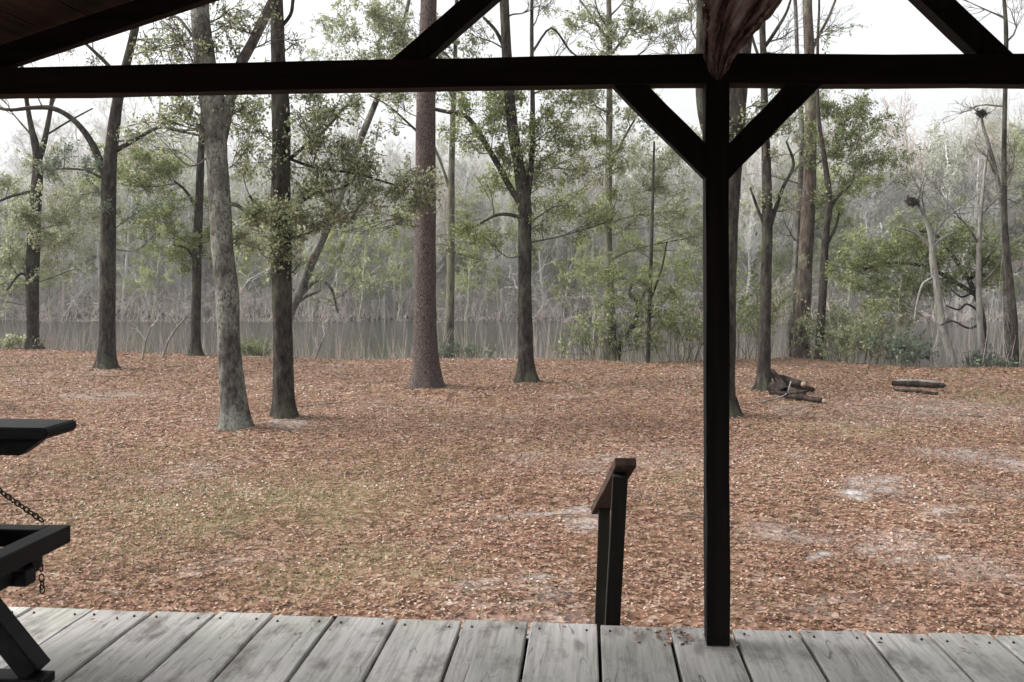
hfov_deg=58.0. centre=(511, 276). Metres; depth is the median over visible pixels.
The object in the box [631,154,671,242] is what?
olive tree
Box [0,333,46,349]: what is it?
shrub
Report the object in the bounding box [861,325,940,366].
shrub
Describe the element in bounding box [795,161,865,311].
tree
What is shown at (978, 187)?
white tree
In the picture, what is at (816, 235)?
thin leafed tree
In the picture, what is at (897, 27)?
sky
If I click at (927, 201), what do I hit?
bare tree
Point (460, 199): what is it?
olive tree
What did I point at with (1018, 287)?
white tree
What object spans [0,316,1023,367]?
river water
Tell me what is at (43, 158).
bare tree
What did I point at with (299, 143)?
bare tree
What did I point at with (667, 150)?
thin leafed tree
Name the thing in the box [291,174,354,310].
olive tree
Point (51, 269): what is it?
olive tree
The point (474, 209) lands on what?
thin leafed tree
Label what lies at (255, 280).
bare brown tree
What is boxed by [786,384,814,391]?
log
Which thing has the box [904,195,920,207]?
twig nest
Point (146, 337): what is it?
dead stem
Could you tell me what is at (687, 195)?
bare tree
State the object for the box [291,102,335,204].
bare tree
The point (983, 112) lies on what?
twig nest
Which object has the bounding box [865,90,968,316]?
bare brown tree
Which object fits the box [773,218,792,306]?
white tree
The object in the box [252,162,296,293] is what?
olive tree
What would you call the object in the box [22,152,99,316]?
bare brown tree
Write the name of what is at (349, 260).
bare tree
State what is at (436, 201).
thin leafed tree
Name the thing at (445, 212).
bare brown tree
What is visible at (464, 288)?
leafy bush
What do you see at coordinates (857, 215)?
thin leafed tree
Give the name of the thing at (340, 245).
bare tree
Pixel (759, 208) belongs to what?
white tree
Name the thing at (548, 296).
bare tree
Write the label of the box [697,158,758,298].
bare brown tree
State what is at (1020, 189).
olive tree
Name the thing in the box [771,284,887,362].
shrub
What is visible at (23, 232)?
bare tree
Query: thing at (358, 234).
thin leafed tree
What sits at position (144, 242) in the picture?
thin leafed tree
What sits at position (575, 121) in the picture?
bare tree
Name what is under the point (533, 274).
bare tree
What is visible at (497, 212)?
bare tree
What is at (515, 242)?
bare tree
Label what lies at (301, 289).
leaning tree
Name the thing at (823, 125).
bare tree
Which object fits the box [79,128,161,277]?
bare brown tree
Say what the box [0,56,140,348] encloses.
oak tree
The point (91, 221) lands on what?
bare tree
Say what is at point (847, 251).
tree
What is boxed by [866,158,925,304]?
thin leafed tree
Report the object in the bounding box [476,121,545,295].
bare tree
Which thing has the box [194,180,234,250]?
olive tree
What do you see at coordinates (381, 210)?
bare tree
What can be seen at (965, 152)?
bare tree
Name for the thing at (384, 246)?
bare tree
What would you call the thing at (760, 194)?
bare tree
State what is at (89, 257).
thin leafed tree
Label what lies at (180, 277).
white tree
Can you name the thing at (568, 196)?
thin leafed tree
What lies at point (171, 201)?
bare tree
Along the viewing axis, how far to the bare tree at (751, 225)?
64.07 m
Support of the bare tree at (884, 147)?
on the ground at (844, 522)
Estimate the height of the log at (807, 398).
0.128 m
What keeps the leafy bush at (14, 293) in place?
on the ground at (844, 522)
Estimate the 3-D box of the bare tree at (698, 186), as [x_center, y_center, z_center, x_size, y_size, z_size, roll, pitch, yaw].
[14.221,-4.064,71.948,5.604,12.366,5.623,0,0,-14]
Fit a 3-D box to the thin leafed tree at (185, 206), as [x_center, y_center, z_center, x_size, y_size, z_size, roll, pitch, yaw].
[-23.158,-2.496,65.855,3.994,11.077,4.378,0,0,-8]
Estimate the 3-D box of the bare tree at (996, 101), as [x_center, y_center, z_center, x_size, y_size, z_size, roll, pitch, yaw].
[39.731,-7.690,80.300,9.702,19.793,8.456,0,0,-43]
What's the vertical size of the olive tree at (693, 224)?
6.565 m
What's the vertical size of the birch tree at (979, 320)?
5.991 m
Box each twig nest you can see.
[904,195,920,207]
[975,108,988,118]
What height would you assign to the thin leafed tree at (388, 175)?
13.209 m
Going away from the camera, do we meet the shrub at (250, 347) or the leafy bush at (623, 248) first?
the shrub at (250, 347)
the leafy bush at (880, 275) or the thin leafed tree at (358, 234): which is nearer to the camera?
the leafy bush at (880, 275)
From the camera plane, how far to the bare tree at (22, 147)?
65.95 m
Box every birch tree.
[894,143,1023,367]
[908,124,1023,366]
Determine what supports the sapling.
on the ground at (844, 522)
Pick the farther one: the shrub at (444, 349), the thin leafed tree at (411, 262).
the thin leafed tree at (411, 262)
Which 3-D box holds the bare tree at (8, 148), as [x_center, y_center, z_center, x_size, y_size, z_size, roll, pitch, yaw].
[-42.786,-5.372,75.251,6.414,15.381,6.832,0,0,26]
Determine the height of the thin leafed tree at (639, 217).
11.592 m
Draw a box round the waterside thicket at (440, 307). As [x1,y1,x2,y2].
[0,253,1023,322]
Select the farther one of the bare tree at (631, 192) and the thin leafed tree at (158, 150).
the thin leafed tree at (158, 150)
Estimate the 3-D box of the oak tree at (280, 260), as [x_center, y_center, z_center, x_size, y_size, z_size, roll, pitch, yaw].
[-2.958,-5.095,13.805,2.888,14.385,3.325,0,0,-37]
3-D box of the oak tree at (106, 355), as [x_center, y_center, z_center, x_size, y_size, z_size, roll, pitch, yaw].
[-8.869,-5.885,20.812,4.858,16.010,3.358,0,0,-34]
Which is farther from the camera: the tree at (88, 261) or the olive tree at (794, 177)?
the olive tree at (794, 177)
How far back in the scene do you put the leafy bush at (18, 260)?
66.07 m
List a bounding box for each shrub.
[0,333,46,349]
[240,333,272,356]
[438,337,502,358]
[552,294,646,360]
[601,284,667,359]
[620,292,702,361]
[687,254,809,359]
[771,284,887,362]
[798,293,914,364]
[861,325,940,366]
[958,344,1023,367]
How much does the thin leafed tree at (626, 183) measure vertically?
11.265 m
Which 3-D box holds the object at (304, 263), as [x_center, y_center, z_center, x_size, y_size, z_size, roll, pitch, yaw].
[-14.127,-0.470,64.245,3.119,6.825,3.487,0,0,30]
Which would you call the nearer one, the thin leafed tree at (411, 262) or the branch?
the branch
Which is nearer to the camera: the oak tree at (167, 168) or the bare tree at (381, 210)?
the oak tree at (167, 168)
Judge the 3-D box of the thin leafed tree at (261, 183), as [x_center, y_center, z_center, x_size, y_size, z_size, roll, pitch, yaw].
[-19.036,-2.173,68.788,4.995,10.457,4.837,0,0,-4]
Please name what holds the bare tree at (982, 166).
on the ground at (844, 522)
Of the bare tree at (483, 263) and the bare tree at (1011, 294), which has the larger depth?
the bare tree at (483, 263)
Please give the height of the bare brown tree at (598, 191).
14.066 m
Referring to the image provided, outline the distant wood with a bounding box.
[1,101,1023,276]
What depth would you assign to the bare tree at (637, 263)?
66.89 m
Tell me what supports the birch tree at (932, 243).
on the ground at (844, 522)
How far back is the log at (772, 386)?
16.13 m
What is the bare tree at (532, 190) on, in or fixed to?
on the ground at (844, 522)
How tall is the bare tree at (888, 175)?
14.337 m
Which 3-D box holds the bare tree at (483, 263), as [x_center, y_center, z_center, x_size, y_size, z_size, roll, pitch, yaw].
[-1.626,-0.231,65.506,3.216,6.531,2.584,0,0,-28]
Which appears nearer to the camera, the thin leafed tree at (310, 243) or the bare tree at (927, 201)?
the bare tree at (927, 201)
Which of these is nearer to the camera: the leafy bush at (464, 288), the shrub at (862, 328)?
the shrub at (862, 328)
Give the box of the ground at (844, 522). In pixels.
[0,236,1023,644]
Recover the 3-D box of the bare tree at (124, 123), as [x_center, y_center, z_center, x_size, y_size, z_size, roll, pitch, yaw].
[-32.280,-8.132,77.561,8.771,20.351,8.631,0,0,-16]
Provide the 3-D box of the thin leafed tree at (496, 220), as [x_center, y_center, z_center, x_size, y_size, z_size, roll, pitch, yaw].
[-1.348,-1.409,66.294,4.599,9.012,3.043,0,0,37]
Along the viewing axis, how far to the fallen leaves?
9.18 m
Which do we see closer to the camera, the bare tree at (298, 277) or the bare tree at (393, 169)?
the bare tree at (298, 277)
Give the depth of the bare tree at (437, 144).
74.89 m
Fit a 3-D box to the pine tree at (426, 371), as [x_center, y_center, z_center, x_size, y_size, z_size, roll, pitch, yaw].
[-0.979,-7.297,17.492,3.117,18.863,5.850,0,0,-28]
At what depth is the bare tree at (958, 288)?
64.59 m
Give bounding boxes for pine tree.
[369,0,446,388]
[791,0,923,358]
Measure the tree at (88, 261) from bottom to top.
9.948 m
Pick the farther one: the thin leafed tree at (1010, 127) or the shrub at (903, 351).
the thin leafed tree at (1010, 127)
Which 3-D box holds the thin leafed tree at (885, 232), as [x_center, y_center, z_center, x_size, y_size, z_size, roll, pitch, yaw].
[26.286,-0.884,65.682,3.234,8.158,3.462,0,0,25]
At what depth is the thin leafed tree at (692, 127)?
80.22 m
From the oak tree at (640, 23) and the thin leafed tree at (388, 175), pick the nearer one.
the oak tree at (640, 23)
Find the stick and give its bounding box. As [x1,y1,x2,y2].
[759,381,790,402]
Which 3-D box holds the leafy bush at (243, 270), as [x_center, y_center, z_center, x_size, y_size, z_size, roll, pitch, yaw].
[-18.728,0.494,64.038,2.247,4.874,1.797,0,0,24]
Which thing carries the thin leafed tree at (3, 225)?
on the ground at (844, 522)
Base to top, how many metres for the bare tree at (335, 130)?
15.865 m
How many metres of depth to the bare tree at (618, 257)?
65.44 m
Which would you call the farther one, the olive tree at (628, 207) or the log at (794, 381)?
the olive tree at (628, 207)
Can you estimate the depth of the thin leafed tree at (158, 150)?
78.08 m
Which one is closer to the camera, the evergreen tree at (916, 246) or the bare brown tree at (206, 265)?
the evergreen tree at (916, 246)
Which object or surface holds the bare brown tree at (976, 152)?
on the ground at (844, 522)
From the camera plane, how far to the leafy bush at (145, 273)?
62.96 m
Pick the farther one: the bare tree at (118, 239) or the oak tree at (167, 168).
the bare tree at (118, 239)
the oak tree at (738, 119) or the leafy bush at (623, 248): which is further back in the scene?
the leafy bush at (623, 248)
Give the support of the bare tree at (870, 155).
on the ground at (844, 522)
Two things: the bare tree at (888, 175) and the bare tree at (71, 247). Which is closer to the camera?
the bare tree at (71, 247)
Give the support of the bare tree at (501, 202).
on the ground at (844, 522)
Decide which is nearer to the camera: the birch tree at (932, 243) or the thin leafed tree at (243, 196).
the birch tree at (932, 243)
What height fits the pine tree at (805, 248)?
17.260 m
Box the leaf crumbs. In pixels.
[90,614,977,649]
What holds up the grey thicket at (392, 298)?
on the ground at (844, 522)
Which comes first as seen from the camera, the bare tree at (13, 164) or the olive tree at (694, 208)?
the olive tree at (694, 208)
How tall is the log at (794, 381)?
0.183 m
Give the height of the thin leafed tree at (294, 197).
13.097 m
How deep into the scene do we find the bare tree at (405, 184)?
79.58 m
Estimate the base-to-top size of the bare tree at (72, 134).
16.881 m
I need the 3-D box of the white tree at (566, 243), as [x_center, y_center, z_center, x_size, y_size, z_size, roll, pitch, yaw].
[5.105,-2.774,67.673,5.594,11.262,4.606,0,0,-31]
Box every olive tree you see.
[0,167,28,277]
[24,230,72,310]
[116,143,155,301]
[157,206,191,310]
[184,179,240,308]
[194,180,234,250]
[201,216,236,280]
[229,166,253,258]
[234,245,261,316]
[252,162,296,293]
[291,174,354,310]
[339,218,381,316]
[396,182,458,278]
[437,185,485,316]
[549,243,588,313]
[596,167,650,298]
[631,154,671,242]
[639,178,675,296]
[664,199,702,310]
[690,221,702,276]
[742,119,845,304]
[770,146,820,253]
[786,214,843,312]
[884,206,939,317]
[984,138,1023,319]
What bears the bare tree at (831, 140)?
on the ground at (844, 522)
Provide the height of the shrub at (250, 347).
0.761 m
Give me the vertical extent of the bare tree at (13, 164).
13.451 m
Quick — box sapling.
[558,141,702,362]
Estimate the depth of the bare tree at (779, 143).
72.58 m
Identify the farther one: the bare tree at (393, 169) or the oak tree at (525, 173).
the bare tree at (393, 169)
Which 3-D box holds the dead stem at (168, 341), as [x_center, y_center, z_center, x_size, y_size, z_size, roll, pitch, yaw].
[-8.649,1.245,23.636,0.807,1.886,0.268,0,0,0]
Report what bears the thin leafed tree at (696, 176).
on the ground at (844, 522)
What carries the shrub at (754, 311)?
on the ground at (844, 522)
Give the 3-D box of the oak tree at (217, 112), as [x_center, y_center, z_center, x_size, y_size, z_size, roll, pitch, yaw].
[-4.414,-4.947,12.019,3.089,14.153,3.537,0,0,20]
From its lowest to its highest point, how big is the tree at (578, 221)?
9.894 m
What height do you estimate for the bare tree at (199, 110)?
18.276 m
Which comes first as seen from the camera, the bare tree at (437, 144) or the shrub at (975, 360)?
the shrub at (975, 360)
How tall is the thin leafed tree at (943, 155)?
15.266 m
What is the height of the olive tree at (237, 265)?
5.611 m
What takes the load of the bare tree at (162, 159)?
on the ground at (844, 522)
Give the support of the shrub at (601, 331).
on the ground at (844, 522)
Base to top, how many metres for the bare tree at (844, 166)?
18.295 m
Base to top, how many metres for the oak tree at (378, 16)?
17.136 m
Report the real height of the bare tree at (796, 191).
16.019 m
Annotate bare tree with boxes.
[0,137,21,230]
[0,144,53,298]
[0,164,64,252]
[0,175,21,299]
[3,116,90,311]
[8,103,78,301]
[14,151,30,202]
[40,104,104,275]
[44,189,97,307]
[48,154,92,278]
[69,160,126,257]
[74,98,149,223]
[79,196,134,297]
[80,64,171,272]
[99,124,182,310]
[118,186,183,315]
[120,123,195,299]
[133,143,192,302]
[133,197,176,288]
[162,143,234,313]
[166,98,238,226]
[204,95,260,282]
[230,179,270,309]
[235,121,325,270]
[243,139,320,275]
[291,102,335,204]
[292,203,334,314]
[292,224,324,316]
[304,132,383,315]
[321,118,407,305]
[323,201,364,315]
[326,95,372,208]
[348,137,414,313]
[359,158,389,299]
[360,197,413,317]
[381,158,413,204]
[382,147,414,297]
[402,112,469,305]
[409,193,459,278]
[439,129,505,306]
[440,160,497,312]
[443,109,494,222]
[461,174,514,309]
[469,155,515,315]
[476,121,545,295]
[483,167,547,309]
[484,154,541,276]
[499,170,567,314]
[505,151,538,268]
[512,104,590,307]
[532,155,563,309]
[537,98,622,297]
[539,96,605,301]
[580,91,668,254]
[595,117,671,306]
[601,223,630,299]
[614,205,664,304]
[649,129,702,301]
[666,183,702,301]
[670,167,702,293]
[737,153,777,303]
[738,138,795,275]
[739,111,804,253]
[740,130,796,267]
[771,89,856,306]
[778,121,850,248]
[785,89,879,230]
[791,91,887,314]
[816,93,878,285]
[816,93,883,297]
[817,96,908,300]
[836,160,900,308]
[848,202,885,317]
[858,138,903,245]
[869,121,901,218]
[869,137,940,297]
[880,129,940,310]
[882,190,939,316]
[891,171,950,317]
[915,144,954,307]
[931,121,991,303]
[935,88,1020,296]
[936,0,1023,366]
[937,124,1021,300]
[937,200,999,319]
[948,93,1016,297]
[949,88,1023,213]
[957,118,1023,284]
[965,96,1019,366]
[988,89,1023,175]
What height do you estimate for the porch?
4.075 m
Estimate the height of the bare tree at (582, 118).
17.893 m
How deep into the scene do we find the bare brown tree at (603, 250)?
66.42 m
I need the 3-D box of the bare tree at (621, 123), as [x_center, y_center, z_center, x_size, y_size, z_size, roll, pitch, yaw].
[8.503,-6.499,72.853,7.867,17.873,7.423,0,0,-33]
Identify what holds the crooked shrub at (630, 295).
on the ground at (844, 522)
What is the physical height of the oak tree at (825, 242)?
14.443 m
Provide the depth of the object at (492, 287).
63.42 m
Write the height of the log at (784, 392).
0.110 m
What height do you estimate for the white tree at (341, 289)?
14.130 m
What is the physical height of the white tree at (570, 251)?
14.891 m
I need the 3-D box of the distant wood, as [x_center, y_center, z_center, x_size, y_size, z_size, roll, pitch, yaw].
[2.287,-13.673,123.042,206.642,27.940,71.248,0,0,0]
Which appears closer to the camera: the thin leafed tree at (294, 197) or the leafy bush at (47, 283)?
the leafy bush at (47, 283)
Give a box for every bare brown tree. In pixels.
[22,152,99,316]
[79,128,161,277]
[177,203,212,290]
[239,228,269,314]
[395,171,460,280]
[436,181,465,277]
[548,133,622,309]
[588,217,632,294]
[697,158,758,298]
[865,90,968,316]
[949,119,1023,318]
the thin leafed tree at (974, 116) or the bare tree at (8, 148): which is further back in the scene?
the thin leafed tree at (974, 116)
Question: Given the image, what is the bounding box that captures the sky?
[0,0,1023,201]
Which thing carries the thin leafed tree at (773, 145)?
on the ground at (844, 522)
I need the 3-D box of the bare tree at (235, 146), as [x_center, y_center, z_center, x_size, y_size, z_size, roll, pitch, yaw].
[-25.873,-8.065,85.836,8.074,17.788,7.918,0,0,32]
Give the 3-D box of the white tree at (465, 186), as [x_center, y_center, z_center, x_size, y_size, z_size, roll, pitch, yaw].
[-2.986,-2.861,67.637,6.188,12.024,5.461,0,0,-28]
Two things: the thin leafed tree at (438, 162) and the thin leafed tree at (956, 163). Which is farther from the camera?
the thin leafed tree at (438, 162)
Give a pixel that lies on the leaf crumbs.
(639, 642)
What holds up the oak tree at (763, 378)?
on the ground at (844, 522)
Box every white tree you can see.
[0,168,24,287]
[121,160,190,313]
[158,207,204,316]
[235,200,296,316]
[298,133,385,315]
[359,218,396,308]
[436,162,513,315]
[472,206,517,319]
[531,114,621,316]
[547,169,602,311]
[737,150,795,303]
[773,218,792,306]
[814,136,927,317]
[858,169,933,317]
[925,110,1023,319]
[976,175,1022,317]
[992,176,1023,316]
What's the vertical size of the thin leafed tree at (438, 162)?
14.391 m
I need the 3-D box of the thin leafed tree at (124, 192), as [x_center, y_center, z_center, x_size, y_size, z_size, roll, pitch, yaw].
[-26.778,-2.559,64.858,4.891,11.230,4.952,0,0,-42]
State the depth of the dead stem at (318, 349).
23.72 m
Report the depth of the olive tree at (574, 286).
66.62 m
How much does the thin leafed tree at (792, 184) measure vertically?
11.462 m
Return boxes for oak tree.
[0,19,231,369]
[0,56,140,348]
[63,115,237,355]
[106,0,315,430]
[229,0,446,418]
[300,0,497,357]
[406,0,638,382]
[538,0,702,360]
[636,0,785,417]
[746,0,803,356]
[749,0,842,391]
[813,0,894,359]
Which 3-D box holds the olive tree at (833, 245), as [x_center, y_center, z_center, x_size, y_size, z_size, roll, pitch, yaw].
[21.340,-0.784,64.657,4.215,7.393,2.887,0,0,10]
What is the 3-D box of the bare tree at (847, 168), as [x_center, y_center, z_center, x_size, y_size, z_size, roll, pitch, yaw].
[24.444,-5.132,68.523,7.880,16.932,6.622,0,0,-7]
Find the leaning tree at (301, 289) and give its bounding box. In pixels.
[292,0,416,322]
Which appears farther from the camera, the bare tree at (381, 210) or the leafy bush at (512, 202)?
the bare tree at (381, 210)
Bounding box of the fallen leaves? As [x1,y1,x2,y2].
[0,348,1023,641]
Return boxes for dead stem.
[134,309,158,358]
[161,292,188,358]
[313,319,327,357]
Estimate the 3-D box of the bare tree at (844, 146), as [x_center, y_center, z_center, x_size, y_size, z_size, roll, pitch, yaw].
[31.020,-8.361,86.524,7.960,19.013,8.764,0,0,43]
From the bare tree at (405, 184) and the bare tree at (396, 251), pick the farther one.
the bare tree at (405, 184)
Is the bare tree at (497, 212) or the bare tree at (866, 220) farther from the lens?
the bare tree at (497, 212)
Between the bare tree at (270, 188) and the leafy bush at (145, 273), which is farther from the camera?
the bare tree at (270, 188)
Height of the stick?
0.300 m
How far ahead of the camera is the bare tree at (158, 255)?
70.93 m
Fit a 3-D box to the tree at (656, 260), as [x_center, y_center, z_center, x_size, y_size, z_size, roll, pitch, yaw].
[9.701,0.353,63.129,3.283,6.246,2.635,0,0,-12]
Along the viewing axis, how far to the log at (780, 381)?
16.36 m
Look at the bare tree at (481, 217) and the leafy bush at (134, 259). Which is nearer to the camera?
the leafy bush at (134, 259)
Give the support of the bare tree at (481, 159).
on the ground at (844, 522)
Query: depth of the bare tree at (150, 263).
65.49 m
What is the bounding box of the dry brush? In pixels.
[0,262,1023,367]
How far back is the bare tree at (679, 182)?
70.47 m
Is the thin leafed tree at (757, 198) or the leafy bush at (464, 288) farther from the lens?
the thin leafed tree at (757, 198)
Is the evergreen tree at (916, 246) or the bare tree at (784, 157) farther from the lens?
the bare tree at (784, 157)
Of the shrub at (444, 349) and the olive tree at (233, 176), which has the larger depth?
the olive tree at (233, 176)
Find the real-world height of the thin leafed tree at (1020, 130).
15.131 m
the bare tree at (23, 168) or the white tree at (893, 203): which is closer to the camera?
the white tree at (893, 203)
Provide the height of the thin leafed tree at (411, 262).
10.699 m
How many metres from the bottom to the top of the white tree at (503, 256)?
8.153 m
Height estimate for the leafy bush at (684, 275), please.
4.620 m
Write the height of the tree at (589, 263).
9.830 m
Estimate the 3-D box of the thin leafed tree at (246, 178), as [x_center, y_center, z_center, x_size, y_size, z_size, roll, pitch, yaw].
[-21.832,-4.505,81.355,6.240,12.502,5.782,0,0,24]
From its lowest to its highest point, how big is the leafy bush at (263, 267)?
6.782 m
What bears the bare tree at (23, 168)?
on the ground at (844, 522)
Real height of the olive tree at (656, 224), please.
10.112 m
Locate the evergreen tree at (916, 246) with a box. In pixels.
[821,209,1023,352]
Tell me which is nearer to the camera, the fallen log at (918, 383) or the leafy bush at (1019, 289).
the fallen log at (918, 383)
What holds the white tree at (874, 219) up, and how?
on the ground at (844, 522)
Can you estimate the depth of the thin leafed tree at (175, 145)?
87.35 m
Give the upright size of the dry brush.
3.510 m
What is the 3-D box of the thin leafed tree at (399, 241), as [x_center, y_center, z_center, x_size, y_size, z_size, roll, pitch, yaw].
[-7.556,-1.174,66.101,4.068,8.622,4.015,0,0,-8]
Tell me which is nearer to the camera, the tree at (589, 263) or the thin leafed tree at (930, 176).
the tree at (589, 263)
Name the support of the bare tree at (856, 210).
on the ground at (844, 522)
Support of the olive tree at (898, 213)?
on the ground at (844, 522)
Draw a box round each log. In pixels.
[767,381,806,394]
[769,390,807,394]
[771,369,787,390]
[778,374,805,386]
[780,393,826,403]
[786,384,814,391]
[892,379,945,387]
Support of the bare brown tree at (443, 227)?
on the ground at (844, 522)
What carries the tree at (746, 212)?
on the ground at (844, 522)
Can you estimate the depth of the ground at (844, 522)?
8.91 m
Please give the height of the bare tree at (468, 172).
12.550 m
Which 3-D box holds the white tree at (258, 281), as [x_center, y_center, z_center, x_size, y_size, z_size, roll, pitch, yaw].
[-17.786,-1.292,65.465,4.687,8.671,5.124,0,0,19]
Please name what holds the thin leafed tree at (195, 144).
on the ground at (844, 522)
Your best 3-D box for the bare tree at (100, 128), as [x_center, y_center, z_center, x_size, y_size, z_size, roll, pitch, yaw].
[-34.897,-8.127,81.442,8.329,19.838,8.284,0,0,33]
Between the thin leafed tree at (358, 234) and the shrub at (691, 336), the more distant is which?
the thin leafed tree at (358, 234)
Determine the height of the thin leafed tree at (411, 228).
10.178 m
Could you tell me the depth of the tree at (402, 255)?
63.10 m
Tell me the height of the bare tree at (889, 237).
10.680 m
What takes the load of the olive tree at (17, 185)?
on the ground at (844, 522)
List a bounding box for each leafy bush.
[0,250,24,315]
[1,232,26,313]
[39,227,72,316]
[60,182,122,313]
[117,243,153,317]
[130,218,180,318]
[234,250,255,316]
[252,225,292,286]
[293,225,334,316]
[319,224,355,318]
[332,211,383,320]
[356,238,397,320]
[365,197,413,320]
[436,224,487,320]
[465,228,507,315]
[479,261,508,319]
[484,161,556,285]
[537,258,572,319]
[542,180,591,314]
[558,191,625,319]
[612,229,656,318]
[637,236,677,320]
[659,256,694,317]
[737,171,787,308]
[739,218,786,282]
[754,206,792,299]
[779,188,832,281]
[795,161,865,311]
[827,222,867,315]
[870,246,892,315]
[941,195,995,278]
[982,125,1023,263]
[985,236,1023,298]
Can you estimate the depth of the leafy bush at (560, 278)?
64.08 m
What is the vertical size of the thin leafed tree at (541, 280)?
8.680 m
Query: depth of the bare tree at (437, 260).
65.43 m
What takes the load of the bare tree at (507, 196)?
on the ground at (844, 522)
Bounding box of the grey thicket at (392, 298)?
[0,216,1023,320]
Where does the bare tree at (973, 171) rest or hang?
on the ground at (844, 522)
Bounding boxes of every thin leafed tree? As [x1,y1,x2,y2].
[0,204,27,313]
[26,136,94,275]
[64,195,132,289]
[67,171,96,302]
[88,163,167,316]
[103,124,181,254]
[124,182,174,304]
[141,127,207,236]
[161,167,207,314]
[163,127,193,188]
[229,155,266,291]
[231,163,269,297]
[231,180,268,311]
[290,154,319,280]
[292,196,319,302]
[320,180,385,315]
[367,148,407,260]
[369,161,411,307]
[371,186,413,306]
[380,201,414,317]
[401,186,413,308]
[406,152,446,290]
[407,137,467,209]
[436,142,500,306]
[455,177,508,315]
[471,195,517,298]
[507,199,571,317]
[533,149,580,294]
[538,148,595,257]
[579,164,646,281]
[614,131,682,303]
[625,168,655,288]
[648,193,690,309]
[649,123,702,284]
[668,130,744,265]
[669,123,702,289]
[738,158,797,277]
[739,160,772,294]
[753,133,798,216]
[794,176,848,303]
[818,165,888,310]
[856,152,926,302]
[859,209,903,318]
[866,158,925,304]
[906,133,969,312]
[912,119,985,316]
[914,125,961,221]
[919,154,958,219]
[949,106,1023,316]
[959,98,1009,156]
[980,117,1023,245]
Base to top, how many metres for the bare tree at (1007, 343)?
6.716 m
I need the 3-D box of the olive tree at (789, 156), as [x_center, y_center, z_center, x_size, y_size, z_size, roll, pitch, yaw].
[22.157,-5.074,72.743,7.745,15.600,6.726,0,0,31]
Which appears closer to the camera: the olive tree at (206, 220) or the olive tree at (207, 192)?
the olive tree at (206, 220)
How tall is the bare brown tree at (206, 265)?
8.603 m
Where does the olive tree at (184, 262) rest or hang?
on the ground at (844, 522)
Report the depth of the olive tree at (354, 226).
65.76 m
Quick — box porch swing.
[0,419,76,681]
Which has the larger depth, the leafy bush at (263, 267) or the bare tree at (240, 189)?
the bare tree at (240, 189)
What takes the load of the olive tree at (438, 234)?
on the ground at (844, 522)
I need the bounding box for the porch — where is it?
[0,0,1023,681]
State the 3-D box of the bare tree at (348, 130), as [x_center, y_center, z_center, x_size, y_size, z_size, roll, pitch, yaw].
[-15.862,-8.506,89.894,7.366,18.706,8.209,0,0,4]
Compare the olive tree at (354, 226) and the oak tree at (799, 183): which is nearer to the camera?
the oak tree at (799, 183)
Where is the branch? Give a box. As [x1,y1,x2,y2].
[894,389,937,394]
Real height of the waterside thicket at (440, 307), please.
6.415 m
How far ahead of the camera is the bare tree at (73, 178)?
79.24 m
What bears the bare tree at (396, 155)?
on the ground at (844, 522)
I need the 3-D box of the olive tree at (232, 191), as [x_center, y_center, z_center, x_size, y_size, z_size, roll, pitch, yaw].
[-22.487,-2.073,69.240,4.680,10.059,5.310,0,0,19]
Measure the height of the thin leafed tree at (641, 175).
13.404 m
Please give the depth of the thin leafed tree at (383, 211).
75.00 m
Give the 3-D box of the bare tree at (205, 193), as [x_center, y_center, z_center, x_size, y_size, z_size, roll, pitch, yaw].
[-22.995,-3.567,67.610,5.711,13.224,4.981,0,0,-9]
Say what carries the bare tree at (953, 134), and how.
on the ground at (844, 522)
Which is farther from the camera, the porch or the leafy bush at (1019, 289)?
the leafy bush at (1019, 289)
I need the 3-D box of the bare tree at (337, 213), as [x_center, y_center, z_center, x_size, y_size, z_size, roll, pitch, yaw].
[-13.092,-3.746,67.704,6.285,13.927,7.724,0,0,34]
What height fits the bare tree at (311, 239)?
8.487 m
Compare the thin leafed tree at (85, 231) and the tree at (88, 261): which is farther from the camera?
the thin leafed tree at (85, 231)
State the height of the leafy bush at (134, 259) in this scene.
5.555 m
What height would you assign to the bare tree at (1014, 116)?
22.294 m
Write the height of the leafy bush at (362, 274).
8.208 m
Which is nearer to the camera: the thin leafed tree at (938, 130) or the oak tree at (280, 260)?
the oak tree at (280, 260)
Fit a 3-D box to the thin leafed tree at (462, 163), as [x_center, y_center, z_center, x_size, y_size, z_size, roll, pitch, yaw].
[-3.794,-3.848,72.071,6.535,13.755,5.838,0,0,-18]
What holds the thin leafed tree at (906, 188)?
on the ground at (844, 522)
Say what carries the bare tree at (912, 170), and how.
on the ground at (844, 522)
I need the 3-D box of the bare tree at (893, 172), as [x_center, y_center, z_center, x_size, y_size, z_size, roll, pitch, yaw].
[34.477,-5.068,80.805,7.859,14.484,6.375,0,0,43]
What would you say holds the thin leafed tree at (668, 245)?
on the ground at (844, 522)
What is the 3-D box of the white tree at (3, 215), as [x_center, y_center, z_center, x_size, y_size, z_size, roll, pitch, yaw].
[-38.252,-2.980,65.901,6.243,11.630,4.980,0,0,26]

